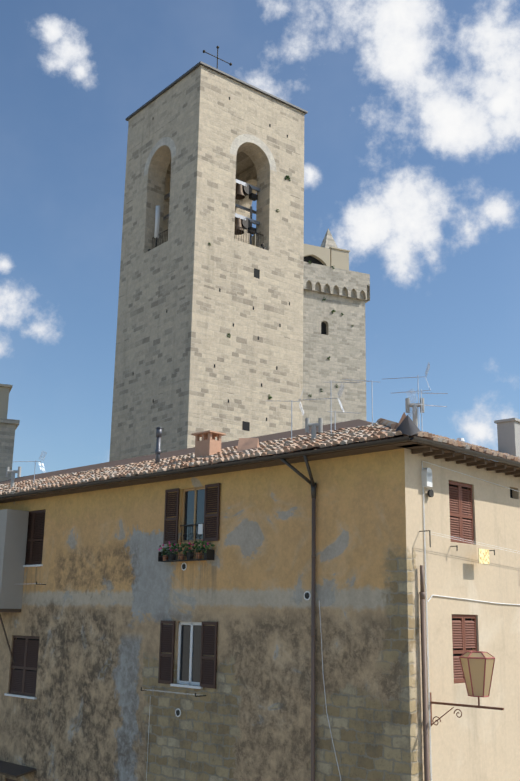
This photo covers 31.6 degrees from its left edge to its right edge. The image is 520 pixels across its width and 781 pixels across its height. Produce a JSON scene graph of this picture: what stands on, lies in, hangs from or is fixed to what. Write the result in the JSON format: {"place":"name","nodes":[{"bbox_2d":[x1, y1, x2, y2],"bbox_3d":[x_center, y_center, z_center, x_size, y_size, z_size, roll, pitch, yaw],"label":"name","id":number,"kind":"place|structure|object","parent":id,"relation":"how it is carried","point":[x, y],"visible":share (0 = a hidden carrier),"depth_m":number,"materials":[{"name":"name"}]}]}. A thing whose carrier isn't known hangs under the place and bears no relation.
{"place":"outdoors","nodes":[
{"label":"outdoors","id":0,"kind":"place"},
{"bbox_2d":[109,65,303,461],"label":"bell tower","id":1,"kind":"structure","parent":0,"point":[185,343],"depth_m":52.69,"materials":[{"name":"stone"}]},
{"bbox_2d":[154,206,159,237],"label":"bell tower antenna","id":2,"kind":"object","parent":1,"relation":"in","point":[157,220],"visible":0.91,"depth_m":54.84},
{"bbox_2d":[148,184,266,250],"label":"bell tower ironwork","id":3,"kind":"object","parent":1,"relation":"attached to","point":[246,223],"visible":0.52,"depth_m":54.48,"materials":[{"name":"black metal"}]},
{"bbox_2d":[143,134,276,176],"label":"arch surrounds","id":4,"kind":"object","parent":1,"relation":"attached to","point":[238,141],"visible":1,"depth_m":54.75,"materials":[{"name":"beige stone"}]},
{"bbox_2d":[133,97,289,430],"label":"putlog holes","id":5,"kind":"object","parent":1,"relation":"attached to","point":[245,426],"visible":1,"depth_m":51.52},
{"bbox_2d":[163,179,260,244],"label":"bell beams","id":6,"kind":"structure","parent":1,"relation":"in","point":[250,210],"depth_m":55.07,"materials":[{"name":"grey metal"}]},
{"bbox_2d":[234,184,244,234],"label":"bells","id":7,"kind":"object","parent":6,"relation":"hanging from","point":[239,195],"visible":0.65,"depth_m":54.12,"materials":[{"name":"brown metal"}]},
{"bbox_2d":[125,61,307,120],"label":"tower coping","id":8,"kind":"object","parent":1,"relation":"attached to","point":[176,81],"visible":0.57,"depth_m":55.39,"materials":[{"name":"grey stone"}]},
{"bbox_2d":[203,46,231,68],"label":"cross","id":9,"kind":"object","parent":1,"relation":"on","point":[217,47],"visible":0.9,"depth_m":59.42,"materials":[{"name":"black metal"}]},
{"bbox_2d":[209,175,290,398],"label":"bell tower plant tufts","id":10,"kind":"object","parent":1,"relation":"attached to","point":[288,178],"visible":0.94,"depth_m":51.82,"materials":[{"name":"green plant"}]},
{"bbox_2d":[0,0,519,477],"label":"sky","id":11,"kind":"structure","parent":0,"point":[412,119],"materials":[{"name":"blue"}]},
{"bbox_2d":[14,484,512,671],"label":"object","id":12,"kind":"object","parent":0,"point":[467,619],"visible":0.12,"depth_m":24.42,"materials":[{"name":"brown wood"}]},
{"bbox_2d":[304,256,322,264],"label":"arch opening","id":13,"kind":"object","parent":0,"point":[311,259],"depth_m":71.78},
{"bbox_2d":[303,262,369,428],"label":"tower","id":14,"kind":"structure","parent":0,"point":[341,343],"depth_m":70.30,"materials":[{"name":"stone"}]},
{"bbox_2d":[252,234,349,269],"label":"tower top housing","id":15,"kind":"object","parent":14,"relation":"on","point":[335,257],"visible":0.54,"depth_m":72.15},
{"bbox_2d":[320,229,337,247],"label":"small spire","id":16,"kind":"structure","parent":15,"relation":"on","point":[328,241],"depth_m":73.31,"materials":[{"name":"beige stone"}]},
{"bbox_2d":[321,322,325,334],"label":"tower window glass","id":17,"kind":"object","parent":14,"relation":"in","point":[323,327],"visible":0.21,"depth_m":70.56,"materials":[{"name":"black glass"}]},
{"bbox_2d":[308,260,352,396],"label":"plant tufts","id":18,"kind":"object","parent":14,"relation":"attached to","point":[332,313],"visible":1,"depth_m":70.64,"materials":[{"name":"green plant"}]},
{"bbox_2d":[404,448,519,780],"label":"house wall","id":19,"kind":"structure","parent":0,"point":[475,744],"depth_m":23.32,"materials":[{"name":"beige paint"}]},
{"bbox_2d":[449,481,476,682],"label":"window shutters","id":20,"kind":"object","parent":19,"relation":"attached to","point":[462,638],"visible":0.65,"depth_m":23.79,"materials":[{"name":"red wood"}]},
{"bbox_2d":[430,692,503,725],"bbox_3d":[4.729,7.393,21.083,1.950,0.765,0.050,-12,-19,43],"label":"lantern bracket","id":21,"kind":"object","parent":19,"relation":"attached to","point":[466,705],"visible":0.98,"depth_m":21.30,"materials":[{"name":"brown metal"}]},
{"bbox_2d":[459,651,494,696],"bbox_3d":[4.996,6.501,21.044,0.715,0.992,0.811,-12,-19,43],"label":"lantern frame","id":22,"kind":"object","parent":21,"relation":"on","point":[469,657],"visible":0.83,"depth_m":20.85,"materials":[{"name":"brown metal"}]},
{"bbox_2d":[460,652,493,695],"bbox_3d":[4.996,6.500,21.045,0.676,0.960,0.780,-12,-19,43],"label":"lantern glass","id":23,"kind":"object","parent":22,"relation":"in","point":[477,670],"visible":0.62,"depth_m":20.82,"materials":[{"name":"beige glass"}]},
{"bbox_2d":[421,461,519,780],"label":"electrical cables","id":24,"kind":"object","parent":19,"relation":"attached to","point":[426,476],"visible":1,"depth_m":22.81,"materials":[{"name":"black rubber"}]},
{"bbox_2d":[478,548,489,563],"bbox_3d":[5.840,4.328,23.922,0.020,0.380,0.500,-12,-19,43],"label":"house cloth on line","id":25,"kind":"object","parent":24,"relation":"hanging from","point":[483,555],"visible":1,"depth_m":23.90,"materials":[{"name":"yellow fabric"}]},
{"bbox_3d":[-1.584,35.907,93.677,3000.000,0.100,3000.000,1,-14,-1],"label":"ground","id":26,"kind":"structure","parent":0,"visible":0},
{"bbox_2d":[0,418,19,481],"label":"tower","id":27,"kind":"structure","parent":26,"relation":"on","point":[8,427],"depth_m":56.18,"materials":[{"name":"stone"}]},
{"bbox_2d":[0,384,12,418],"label":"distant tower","id":28,"kind":"structure","parent":27,"relation":"on","point":[5,389],"depth_m":57.21,"materials":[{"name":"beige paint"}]},
{"bbox_2d":[0,448,410,780],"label":"house wall","id":29,"kind":"structure","parent":26,"relation":"on","point":[105,600],"depth_m":25.74,"materials":[{"name":"yellow paint"}]},
{"bbox_2d":[0,609,20,662],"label":"support bracket","id":30,"kind":"object","parent":29,"relation":"attached to","point":[10,610],"visible":0.88,"depth_m":33.02,"materials":[{"name":"black metal"}]},
{"bbox_2d":[0,509,28,608],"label":"house bay","id":31,"kind":"object","parent":29,"relation":"attached to","point":[13,531],"visible":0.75,"depth_m":33.51,"materials":[{"name":"grey paint"}]},
{"bbox_2d":[0,760,35,777],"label":"awning","id":32,"kind":"object","parent":29,"relation":"attached to","point":[12,770],"visible":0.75,"depth_m":31.15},
{"bbox_2d":[4,564,202,699],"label":"window sills","id":33,"kind":"structure","parent":29,"relation":"attached to","point":[174,685],"depth_m":31.93,"materials":[{"name":"white stone"}]},
{"bbox_2d":[6,483,219,780],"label":"window shutters","id":34,"kind":"object","parent":29,"relation":"attached to","point":[25,657],"visible":0.81,"depth_m":28.17,"materials":[{"name":"brown wood"}]},
{"bbox_2d":[36,523,308,715],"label":"house iron fittings","id":35,"kind":"object","parent":29,"relation":"attached to","point":[209,554],"visible":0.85,"depth_m":27.21,"materials":[{"name":"black metal"}]},
{"bbox_2d":[163,552,201,560],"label":"flower pots","id":36,"kind":"object","parent":35,"relation":"on","point":[182,557],"visible":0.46,"depth_m":27.43,"materials":[{"name":"orange ceramic"}]},
{"bbox_2d":[158,540,214,555],"bbox_3d":[-2.220,4.707,27.416,2.325,0.444,0.325,-12,-19,43],"label":"house plant","id":37,"kind":"object","parent":36,"relation":"in","point":[197,547],"depth_m":27.35,"materials":[{"name":"green plant"}]},
{"bbox_2d":[37,524,340,780],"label":"wall fixtures","id":38,"kind":"object","parent":29,"relation":"attached to","point":[200,528],"visible":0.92,"depth_m":26.00,"materials":[{"name":"grey metal"}]},
{"bbox_2d":[177,622,201,685],"bbox_3d":[-2.007,7.684,26.842,1.160,1.770,0.050,-12,-19,43],"label":"window frame","id":39,"kind":"object","parent":29,"relation":"in","point":[189,682],"visible":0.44,"depth_m":26.95,"materials":[{"name":"white wood"}]},
{"bbox_2d":[180,489,204,681],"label":"window panes","id":40,"kind":"structure","parent":29,"relation":"in","point":[186,629],"depth_m":27.15,"materials":[{"name":"glass"}]},
{"bbox_2d":[181,487,204,542],"bbox_3d":[-1.963,3.771,27.829,1.150,1.640,0.051,-12,-19,43],"label":"window frame","id":41,"kind":"object","parent":29,"relation":"in","point":[195,504],"visible":0.46,"depth_m":27.95,"materials":[{"name":"white wood"}]},
{"bbox_2d":[0,441,519,503],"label":"roof eaves","id":42,"kind":"object","parent":29,"relation":"attached to","point":[450,455],"visible":0.96,"depth_m":24.94,"materials":[{"name":"brown wood"}]},
{"bbox_2d":[0,418,519,498],"bbox_3d":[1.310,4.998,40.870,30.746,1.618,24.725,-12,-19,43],"label":"house roof tiles","id":43,"kind":"object","parent":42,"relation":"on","point":[380,429],"visible":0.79,"depth_m":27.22,"materials":[{"name":"brown tile"}]},
{"bbox_2d":[155,427,162,463],"bbox_3d":[-3.499,1.988,31.539,0.257,1.500,0.257,-12,-19,43],"label":"flue pipe","id":44,"kind":"object","parent":43,"relation":"on","point":[158,440],"visible":0.94,"depth_m":31.52,"materials":[{"name":"silver metal"}]},
{"bbox_2d":[16,362,447,482],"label":"tv antennas","id":45,"kind":"object","parent":43,"relation":"on","point":[291,401],"visible":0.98,"depth_m":27.14,"materials":[{"name":"grey metal"}]},
{"bbox_2d":[6,398,519,487],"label":"chimneys","id":46,"kind":"object","parent":43,"relation":"on","point":[508,432],"visible":0.85,"depth_m":28.32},
{"bbox_2d":[0,415,519,498],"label":"rain gutter","id":47,"kind":"object","parent":42,"relation":"attached to","point":[407,426],"visible":1,"depth_m":24.28,"materials":[{"name":"brown metal"}]},
{"bbox_2d":[191,412,415,457],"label":"brick chimneys","id":48,"kind":"object","parent":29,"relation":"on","point":[208,444],"visible":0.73,"depth_m":29.21,"materials":[{"name":"brick"}]},
{"bbox_2d":[311,498,429,780],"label":"downspouts","id":49,"kind":"object","parent":29,"relation":"attached to","point":[424,682],"visible":0.98,"depth_m":22.65,"materials":[{"name":"metal"}]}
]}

